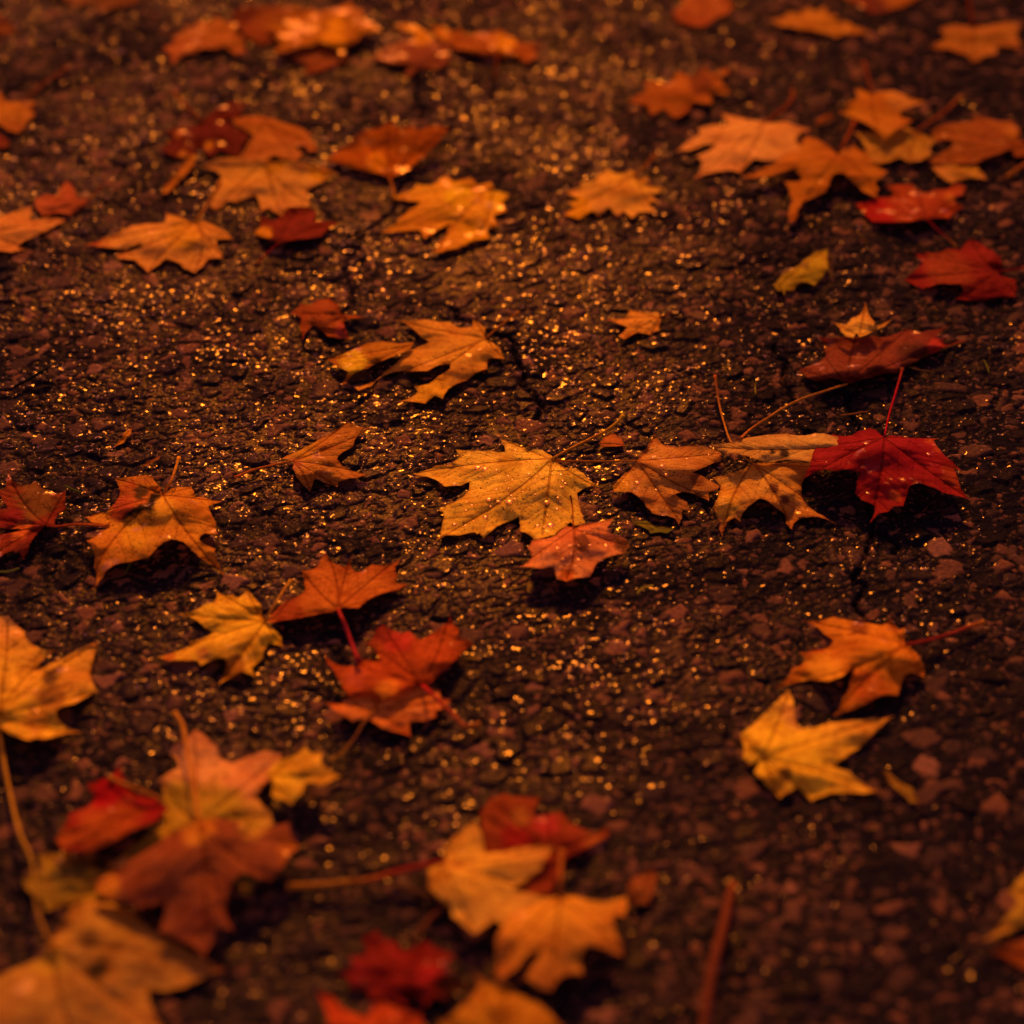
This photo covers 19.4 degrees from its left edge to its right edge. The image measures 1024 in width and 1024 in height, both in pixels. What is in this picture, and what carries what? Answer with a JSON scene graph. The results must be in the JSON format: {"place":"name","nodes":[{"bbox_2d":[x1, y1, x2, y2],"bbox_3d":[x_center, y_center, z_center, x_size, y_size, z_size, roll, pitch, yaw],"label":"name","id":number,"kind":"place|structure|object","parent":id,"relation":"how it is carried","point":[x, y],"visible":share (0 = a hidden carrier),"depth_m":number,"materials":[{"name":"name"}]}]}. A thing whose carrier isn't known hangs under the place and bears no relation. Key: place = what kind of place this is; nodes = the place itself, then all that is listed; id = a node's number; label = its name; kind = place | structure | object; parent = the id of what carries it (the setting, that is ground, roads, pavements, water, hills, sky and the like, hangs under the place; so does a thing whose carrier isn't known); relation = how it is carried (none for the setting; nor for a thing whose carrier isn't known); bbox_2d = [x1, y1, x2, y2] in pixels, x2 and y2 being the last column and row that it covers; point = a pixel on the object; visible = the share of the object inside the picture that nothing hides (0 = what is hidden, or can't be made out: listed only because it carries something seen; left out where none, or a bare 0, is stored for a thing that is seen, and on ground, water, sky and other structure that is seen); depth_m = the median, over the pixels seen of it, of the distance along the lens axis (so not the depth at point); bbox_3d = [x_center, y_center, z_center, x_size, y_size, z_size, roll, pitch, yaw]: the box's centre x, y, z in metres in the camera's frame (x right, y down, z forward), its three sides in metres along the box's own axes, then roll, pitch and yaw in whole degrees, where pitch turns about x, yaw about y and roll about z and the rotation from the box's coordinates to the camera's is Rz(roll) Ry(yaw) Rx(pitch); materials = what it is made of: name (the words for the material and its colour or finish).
{"place":"outdoors","nodes":[
{"label":"outdoors","id":0,"kind":"place"},
{"bbox_2d":[14,367,49,387],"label":"twig","id":1,"kind":"object","parent":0,"point":[32,377],"visible":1,"depth_m":1.95,"materials":[{"name":"brown plant"}]},
{"bbox_2d":[0,0,1023,1023],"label":"asphalt road","id":2,"kind":"structure","parent":0,"point":[615,702],"depth_m":1.83,"materials":[{"name":"brown asphalt"}]},
{"bbox_2d":[0,134,9,147],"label":"leaf fragment","id":3,"kind":"object","parent":2,"relation":"on","point":[4,142],"visible":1,"depth_m":2.24,"materials":[{"name":"red plant"}]},
{"bbox_2d":[0,15,17,34],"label":"leaf fragment","id":4,"kind":"object","parent":2,"relation":"on","point":[6,26],"visible":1,"depth_m":2.42,"materials":[{"name":"plant"}]},
{"bbox_2d":[0,568,18,572],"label":"grass blade","id":5,"kind":"object","parent":2,"relation":"on","point":[9,571],"depth_m":1.76,"materials":[{"name":"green plant"}]},
{"bbox_2d":[0,206,65,251],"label":"maple leaf","id":6,"kind":"object","parent":2,"relation":"on","point":[18,228],"visible":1,"depth_m":2.12,"materials":[{"name":"orange plant"}]},
{"bbox_2d":[0,66,68,132],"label":"maple leaf","id":7,"kind":"object","parent":2,"relation":"on","point":[16,116],"visible":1,"depth_m":2.28,"materials":[{"name":"orange plant"}]},
{"bbox_2d":[0,616,99,739],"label":"maple leaf","id":8,"kind":"object","parent":2,"relation":"on","point":[32,700],"visible":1,"depth_m":1.66,"materials":[{"name":"orange plant"}]},
{"bbox_2d":[0,472,109,558],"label":"maple leaf","id":9,"kind":"object","parent":2,"relation":"on","point":[34,508],"visible":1,"depth_m":1.80,"materials":[{"name":"red plant"}]},
{"bbox_2d":[34,180,101,215],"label":"maple leaf","id":10,"kind":"object","parent":2,"relation":"on","point":[65,200],"visible":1,"depth_m":2.16,"materials":[{"name":"red plant"}]},
{"bbox_2d":[20,853,121,910],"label":"maple leaf","id":11,"kind":"object","parent":2,"relation":"on","point":[62,879],"visible":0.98,"depth_m":1.53,"materials":[{"name":"plant"}]},
{"bbox_2d":[65,485,81,492],"bbox_3d":[-0.269,-0.014,1.834,0.012,0.001,0.008,0,33,0],"label":"grass blade","id":12,"kind":"object","parent":2,"relation":"on","point":[70,488],"depth_m":1.83,"materials":[{"name":"green plant"}]},
{"bbox_2d":[66,0,138,14],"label":"maple leaf","id":13,"kind":"object","parent":2,"relation":"on","point":[103,5],"visible":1,"depth_m":2.46,"materials":[{"name":"orange plant"}]},
{"bbox_2d":[0,729,225,1023],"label":"maple leaf","id":14,"kind":"object","parent":2,"relation":"on","point":[96,962],"visible":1,"depth_m":1.46,"materials":[{"name":"orange plant"}]},
{"bbox_2d":[115,427,131,445],"bbox_3d":[-0.245,-0.047,1.887,0.009,0.002,0.027,0,33,0],"label":"wood chip","id":15,"kind":"object","parent":2,"relation":"on","point":[127,433],"visible":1,"depth_m":1.89,"materials":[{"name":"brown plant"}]},
{"bbox_2d":[142,455,160,466],"bbox_3d":[-0.225,-0.032,1.863,0.012,0.002,0.016,0,33,0],"label":"wood chip","id":16,"kind":"object","parent":2,"relation":"on","point":[149,462],"visible":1,"depth_m":1.86,"materials":[{"name":"brown plant"}]},
{"bbox_2d":[86,456,223,594],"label":"maple leaf","id":17,"kind":"object","parent":2,"relation":"on","point":[144,516],"visible":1,"depth_m":1.79,"materials":[{"name":"orange plant"}]},
{"bbox_2d":[85,180,233,272],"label":"maple leaf","id":18,"kind":"object","parent":2,"relation":"on","point":[190,246],"visible":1,"depth_m":2.10,"materials":[{"name":"orange plant"}]},
{"bbox_2d":[161,154,197,193],"bbox_3d":[-0.242,-0.248,2.195,0.012,0.003,0.068,10,34,15],"label":"leaf fragment","id":19,"kind":"object","parent":2,"relation":"on","point":[187,165],"visible":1,"depth_m":2.19,"materials":[{"name":"orange plant"}]},
{"bbox_2d":[108,730,281,866],"bbox_3d":[-0.157,0.153,1.568,0.072,0.006,0.120,8,34,11],"label":"maple leaf","id":20,"kind":"object","parent":2,"relation":"on","point":[228,790],"visible":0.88,"depth_m":1.58,"materials":[{"name":"orange plant"}]},
{"bbox_2d":[55,766,168,852],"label":"maple leaf","id":21,"kind":"object","parent":20,"relation":"on","point":[117,808],"visible":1,"depth_m":1.55,"materials":[{"name":"red plant"}]},
{"bbox_2d":[94,711,299,956],"bbox_3d":[-0.154,0.161,1.540,0.094,0.015,0.183,6,33,9],"label":"maple leaf","id":22,"kind":"object","parent":20,"relation":"on","point":[189,874],"visible":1,"depth_m":1.51,"materials":[{"name":"red plant"}]},
{"bbox_2d":[266,744,340,804],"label":"maple leaf","id":23,"kind":"object","parent":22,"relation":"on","point":[290,777],"visible":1,"depth_m":1.58,"materials":[{"name":"orange plant"}]},
{"bbox_2d":[163,16,245,64],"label":"maple leaf","id":24,"kind":"object","parent":2,"relation":"on","point":[216,32],"visible":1,"depth_m":2.40,"materials":[{"name":"orange plant"}]},
{"bbox_2d":[161,91,249,156],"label":"maple leaf","id":25,"kind":"object","parent":2,"relation":"on","point":[213,132],"visible":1,"depth_m":2.25,"materials":[{"name":"red plant"}]},
{"bbox_2d":[159,579,291,684],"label":"maple leaf","id":26,"kind":"object","parent":2,"relation":"on","point":[241,637],"visible":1,"depth_m":1.70,"materials":[{"name":"orange plant"}]},
{"bbox_2d":[230,5,306,44],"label":"maple leaf","id":27,"kind":"object","parent":2,"relation":"on","point":[253,21],"visible":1,"depth_m":2.43,"materials":[{"name":"orange plant"}]},
{"bbox_2d":[265,1,383,55],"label":"maple leaf","id":28,"kind":"object","parent":27,"relation":"on","point":[340,29],"visible":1,"depth_m":2.40,"materials":[{"name":"orange plant"}]},
{"bbox_2d":[202,157,337,215],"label":"maple leaf","id":29,"kind":"object","parent":2,"relation":"on","point":[280,187],"visible":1,"depth_m":2.18,"materials":[{"name":"orange plant"}]},
{"bbox_2d":[231,116,317,160],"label":"maple leaf","id":30,"kind":"object","parent":2,"relation":"on","point":[273,137],"visible":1,"depth_m":2.24,"materials":[{"name":"orange plant"}]},
{"bbox_2d":[254,206,338,265],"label":"maple leaf","id":31,"kind":"object","parent":2,"relation":"on","point":[291,223],"visible":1,"depth_m":2.12,"materials":[{"name":"red plant"}]},
{"bbox_2d":[234,421,371,491],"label":"maple leaf","id":32,"kind":"object","parent":2,"relation":"on","point":[317,459],"visible":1,"depth_m":1.86,"materials":[{"name":"orange plant"}]},
{"bbox_2d":[289,46,349,73],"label":"maple leaf","id":33,"kind":"object","parent":2,"relation":"on","point":[318,59],"visible":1,"depth_m":2.37,"materials":[{"name":"red plant"}]},
{"bbox_2d":[290,298,361,339],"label":"maple leaf","id":34,"kind":"object","parent":2,"relation":"on","point":[326,316],"visible":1,"depth_m":2.01,"materials":[{"name":"red plant"}]},
{"bbox_2d":[267,553,406,663],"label":"maple leaf","id":35,"kind":"object","parent":2,"relation":"on","point":[329,584],"visible":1,"depth_m":1.74,"materials":[{"name":"orange plant"}]},
{"bbox_2d":[318,992,422,1023],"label":"maple leaf","id":36,"kind":"object","parent":2,"relation":"on","point":[382,1012],"visible":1,"depth_m":1.43,"materials":[{"name":"red plant"}]},
{"bbox_2d":[327,341,413,383],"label":"maple leaf","id":37,"kind":"object","parent":2,"relation":"on","point":[362,357],"visible":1,"depth_m":1.96,"materials":[{"name":"orange plant"}]},
{"bbox_2d":[325,121,449,200],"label":"maple leaf","id":38,"kind":"object","parent":2,"relation":"on","point":[390,150],"visible":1,"depth_m":2.22,"materials":[{"name":"orange plant"}]},
{"bbox_2d":[325,685,449,763],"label":"maple leaf","id":39,"kind":"object","parent":2,"relation":"on","point":[399,711],"visible":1,"depth_m":1.64,"materials":[{"name":"plant"}]},
{"bbox_2d":[325,617,480,728],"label":"maple leaf","id":40,"kind":"object","parent":39,"relation":"on","point":[404,660],"visible":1,"depth_m":1.67,"materials":[{"name":"plant"}]},
{"bbox_2d":[338,930,472,1006],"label":"maple leaf","id":41,"kind":"object","parent":2,"relation":"on","point":[395,972],"visible":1,"depth_m":1.46,"materials":[{"name":"red plant"}]},
{"bbox_2d":[372,24,449,77],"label":"maple leaf","id":42,"kind":"object","parent":2,"relation":"on","point":[422,48],"visible":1,"depth_m":2.37,"materials":[{"name":"orange plant"}]},
{"bbox_2d":[286,821,553,933],"bbox_3d":[-0.041,0.181,1.526,0.128,0.012,0.082,13,35,19],"label":"maple leaf","id":43,"kind":"object","parent":2,"relation":"on","point":[473,884],"visible":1,"depth_m":1.52,"materials":[{"name":"orange plant"}]},
{"bbox_2d":[395,884,448,906],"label":"twig","id":44,"kind":"object","parent":2,"relation":"on","point":[421,894],"visible":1,"depth_m":1.51,"materials":[{"name":"brown plant"}]},
{"bbox_2d":[409,904,444,944],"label":"twig","id":45,"kind":"object","parent":2,"relation":"on","point":[427,922],"visible":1,"depth_m":1.49,"materials":[{"name":"brown plant"}]},
{"bbox_2d":[355,311,519,403],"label":"maple leaf","id":46,"kind":"object","parent":2,"relation":"on","point":[465,353],"visible":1,"depth_m":1.97,"materials":[{"name":"orange plant"}]},
{"bbox_2d":[381,175,509,252],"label":"maple leaf","id":47,"kind":"object","parent":2,"relation":"on","point":[467,209],"visible":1,"depth_m":2.14,"materials":[{"name":"orange plant"}]},
{"bbox_2d":[432,25,543,80],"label":"maple leaf","id":48,"kind":"object","parent":2,"relation":"on","point":[501,43],"visible":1,"depth_m":2.39,"materials":[{"name":"orange plant"}]},
{"bbox_2d":[438,971,558,1023],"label":"maple leaf","id":49,"kind":"object","parent":2,"relation":"on","point":[490,1002],"visible":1,"depth_m":1.44,"materials":[{"name":"orange plant"}]},
{"bbox_2d":[414,414,624,539],"bbox_3d":[0.005,-0.023,1.845,0.134,0.007,0.144,0,33,0],"label":"maple leaf","id":50,"kind":"object","parent":2,"relation":"on","point":[533,490],"visible":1,"depth_m":1.83,"materials":[{"name":"plant"}]},
{"bbox_2d":[519,495,629,580],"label":"maple leaf","id":51,"kind":"object","parent":50,"relation":"on","point":[567,553],"visible":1,"depth_m":1.76,"materials":[{"name":"plant"}]},
{"bbox_2d":[479,794,608,894],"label":"maple leaf","id":52,"kind":"object","parent":2,"relation":"on","point":[508,822],"visible":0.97,"depth_m":1.55,"materials":[{"name":"red plant"}]},
{"bbox_2d":[494,848,627,990],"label":"maple leaf","id":53,"kind":"object","parent":2,"relation":"on","point":[560,932],"visible":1,"depth_m":1.47,"materials":[{"name":"orange plant"}]},
{"bbox_2d":[599,434,624,446],"bbox_3d":[0.063,-0.045,1.884,0.017,0.002,0.018,0,33,0],"label":"leaf fragment","id":54,"kind":"object","parent":2,"relation":"on","point":[610,440],"visible":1,"depth_m":1.88,"materials":[{"name":"orange plant"}]},
{"bbox_2d":[563,154,663,219],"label":"maple leaf","id":55,"kind":"object","parent":2,"relation":"on","point":[630,193],"visible":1,"depth_m":2.17,"materials":[{"name":"orange plant"}]},
{"bbox_2d":[556,434,720,523],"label":"maple leaf","id":56,"kind":"object","parent":2,"relation":"on","point":[657,477],"visible":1,"depth_m":1.84,"materials":[{"name":"plant"}]},
{"bbox_2d":[608,309,670,338],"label":"maple leaf","id":57,"kind":"object","parent":2,"relation":"on","point":[634,321],"visible":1,"depth_m":2.01,"materials":[{"name":"orange plant"}]},
{"bbox_2d":[628,869,658,904],"bbox_3d":[0.066,0.190,1.521,0.014,0.004,0.030,6,33,9],"label":"leaf fragment","id":58,"kind":"object","parent":2,"relation":"on","point":[641,889],"visible":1,"depth_m":1.52,"materials":[{"name":"plant"}]},
{"bbox_2d":[636,585,652,593],"bbox_3d":[0.077,0.045,1.743,0.010,0.001,0.009,0,33,0],"label":"grass blade","id":59,"kind":"object","parent":2,"relation":"on","point":[641,589],"depth_m":1.74,"materials":[{"name":"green plant"}]},
{"bbox_2d":[631,521,672,532],"bbox_3d":[0.084,0.009,1.801,0.026,0.001,0.012,16,36,23],"label":"leaf fragment","id":60,"kind":"object","parent":2,"relation":"on","point":[650,527],"visible":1,"depth_m":1.80,"materials":[{"name":"brown plant"}]},
{"bbox_2d":[628,65,732,118],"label":"maple leaf","id":61,"kind":"object","parent":2,"relation":"on","point":[678,95],"visible":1,"depth_m":2.31,"materials":[{"name":"orange plant"}]},
{"bbox_2d":[673,0,733,26],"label":"maple leaf","id":62,"kind":"object","parent":2,"relation":"on","point":[703,13],"visible":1,"depth_m":2.44,"materials":[{"name":"orange plant"}]},
{"bbox_2d":[699,881,735,1023],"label":"twig","id":63,"kind":"object","parent":2,"relation":"on","point":[715,957],"visible":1,"depth_m":1.47,"materials":[{"name":"brown plant"}]},
{"bbox_2d":[677,89,810,178],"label":"maple leaf","id":64,"kind":"object","parent":2,"relation":"on","point":[740,144],"visible":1,"depth_m":2.24,"materials":[{"name":"orange plant"}]},
{"bbox_2d":[712,374,835,537],"bbox_3d":[0.158,-0.037,1.864,0.074,0.010,0.178,0,33,0],"label":"maple leaf","id":65,"kind":"object","parent":2,"relation":"on","point":[778,486],"visible":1,"depth_m":1.83,"materials":[{"name":"orange plant"}]},
{"bbox_2d":[709,433,838,462],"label":"narrow leaf","id":66,"kind":"object","parent":65,"relation":"on","point":[771,448],"visible":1,"depth_m":1.86,"materials":[{"name":"orange plant"}]},
{"bbox_2d":[773,248,828,295],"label":"birch leaf","id":67,"kind":"object","parent":2,"relation":"on","point":[812,269],"visible":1,"depth_m":2.06,"materials":[{"name":"yellow plant"}]},
{"bbox_2d":[742,119,886,221],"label":"maple leaf","id":68,"kind":"object","parent":2,"relation":"on","point":[817,164],"visible":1,"depth_m":2.18,"materials":[{"name":"orange plant"}]},
{"bbox_2d":[740,690,894,800],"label":"maple leaf","id":69,"kind":"object","parent":2,"relation":"on","point":[783,747],"visible":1,"depth_m":1.61,"materials":[{"name":"orange plant"}]},
{"bbox_2d":[771,6,869,36],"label":"maple leaf","id":70,"kind":"object","parent":2,"relation":"on","point":[821,20],"visible":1,"depth_m":2.42,"materials":[{"name":"orange plant"}]},
{"bbox_2d":[816,115,833,125],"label":"twig","id":71,"kind":"object","parent":2,"relation":"on","point":[822,119],"visible":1,"depth_m":2.27,"materials":[{"name":"brown plant"}]},
{"bbox_2d":[840,411,867,415],"bbox_3d":[0.218,-0.063,1.909,0.019,0.001,0.006,0,33,0],"label":"pine needle","id":72,"kind":"object","parent":2,"relation":"on","point":[854,413],"visible":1,"depth_m":1.91,"materials":[{"name":"brown plant"}]},
{"bbox_2d":[738,325,975,439],"bbox_3d":[0.204,-0.093,1.946,0.225,0.014,0.072,-28,42,-35],"label":"maple leaf","id":73,"kind":"object","parent":2,"relation":"on","point":[847,360],"visible":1,"depth_m":1.97,"materials":[{"name":"red plant"}]},
{"bbox_2d":[834,302,891,337],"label":"maple leaf","id":74,"kind":"object","parent":73,"relation":"on","point":[862,323],"visible":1,"depth_m":1.99,"materials":[{"name":"orange plant"}]},
{"bbox_2d":[776,617,984,715],"bbox_3d":[0.198,0.073,1.691,0.084,0.013,0.130,23,40,31],"label":"maple leaf","id":75,"kind":"object","parent":2,"relation":"on","point":[883,659],"visible":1,"depth_m":1.67,"materials":[{"name":"orange plant"}]},
{"bbox_2d":[849,0,913,12],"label":"maple leaf","id":76,"kind":"object","parent":2,"relation":"on","point":[886,4],"visible":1,"depth_m":2.46,"materials":[{"name":"orange plant"}]},
{"bbox_2d":[804,367,967,522],"bbox_3d":[0.227,-0.048,1.864,0.100,0.017,0.187,0,33,0],"label":"maple leaf","id":77,"kind":"object","parent":2,"relation":"on","point":[891,469],"visible":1,"depth_m":1.83,"materials":[{"name":"plant"}]},
{"bbox_2d":[883,771,919,802],"bbox_3d":[0.206,0.145,1.590,0.009,0.002,0.032,-18,37,-25],"label":"leaf fragment","id":78,"kind":"object","parent":2,"relation":"on","point":[906,791],"visible":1,"depth_m":1.59,"materials":[{"name":"brown plant"}]},
{"bbox_2d":[854,95,964,163],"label":"maple leaf","id":79,"kind":"object","parent":2,"relation":"on","point":[906,143],"visible":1,"depth_m":2.23,"materials":[{"name":"orange plant"}]},
{"bbox_2d":[839,61,923,139],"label":"maple leaf","id":80,"kind":"object","parent":79,"relation":"on","point":[879,112],"visible":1,"depth_m":2.27,"materials":[{"name":"orange plant"}]},
{"bbox_2d":[855,184,965,247],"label":"maple leaf","id":81,"kind":"object","parent":2,"relation":"on","point":[907,203],"visible":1,"depth_m":2.15,"materials":[{"name":"red plant"}]},
{"bbox_2d":[908,366,931,371],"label":"twig","id":82,"kind":"object","parent":2,"relation":"on","point":[919,369],"visible":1,"depth_m":1.95,"materials":[{"name":"brown plant"}]},
{"bbox_2d":[932,163,986,182],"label":"maple leaf","id":83,"kind":"object","parent":2,"relation":"on","point":[951,173],"visible":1,"depth_m":2.20,"materials":[{"name":"orange plant"}]},
{"bbox_2d":[905,238,1023,300],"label":"maple leaf","id":84,"kind":"object","parent":2,"relation":"on","point":[971,267],"visible":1,"depth_m":2.06,"materials":[{"name":"red plant"}]},
{"bbox_2d":[930,0,1021,61],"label":"maple leaf","id":85,"kind":"object","parent":2,"relation":"on","point":[973,43],"visible":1,"depth_m":2.40,"materials":[{"name":"orange plant"}]},
{"bbox_2d":[929,111,1023,163],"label":"maple leaf","id":86,"kind":"object","parent":2,"relation":"on","point":[978,139],"visible":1,"depth_m":2.24,"materials":[{"name":"orange plant"}]},
{"bbox_2d":[973,875,1023,942],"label":"maple leaf","id":87,"kind":"object","parent":2,"relation":"on","point":[1013,919],"visible":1,"depth_m":1.50,"materials":[{"name":"orange plant"}]},
{"bbox_2d":[992,938,1023,968],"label":"maple leaf","id":88,"kind":"object","parent":2,"relation":"on","point":[1012,951],"visible":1,"depth_m":1.48,"materials":[{"name":"red plant"}]},
{"bbox_2d":[1005,163,1023,177],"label":"twig","id":89,"kind":"object","parent":2,"relation":"on","point":[1015,170],"visible":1,"depth_m":2.20,"materials":[{"name":"brown plant"}]},
{"bbox_2d":[799,212,870,244],"bbox_3d":[0.231,-0.202,2.123,0.009,0.001,0.068,-27,42,-35],"label":"grass blade","id":90,"kind":"object","parent":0,"point":[835,226],"depth_m":2.12,"materials":[{"name":"green plant"}]}
]}

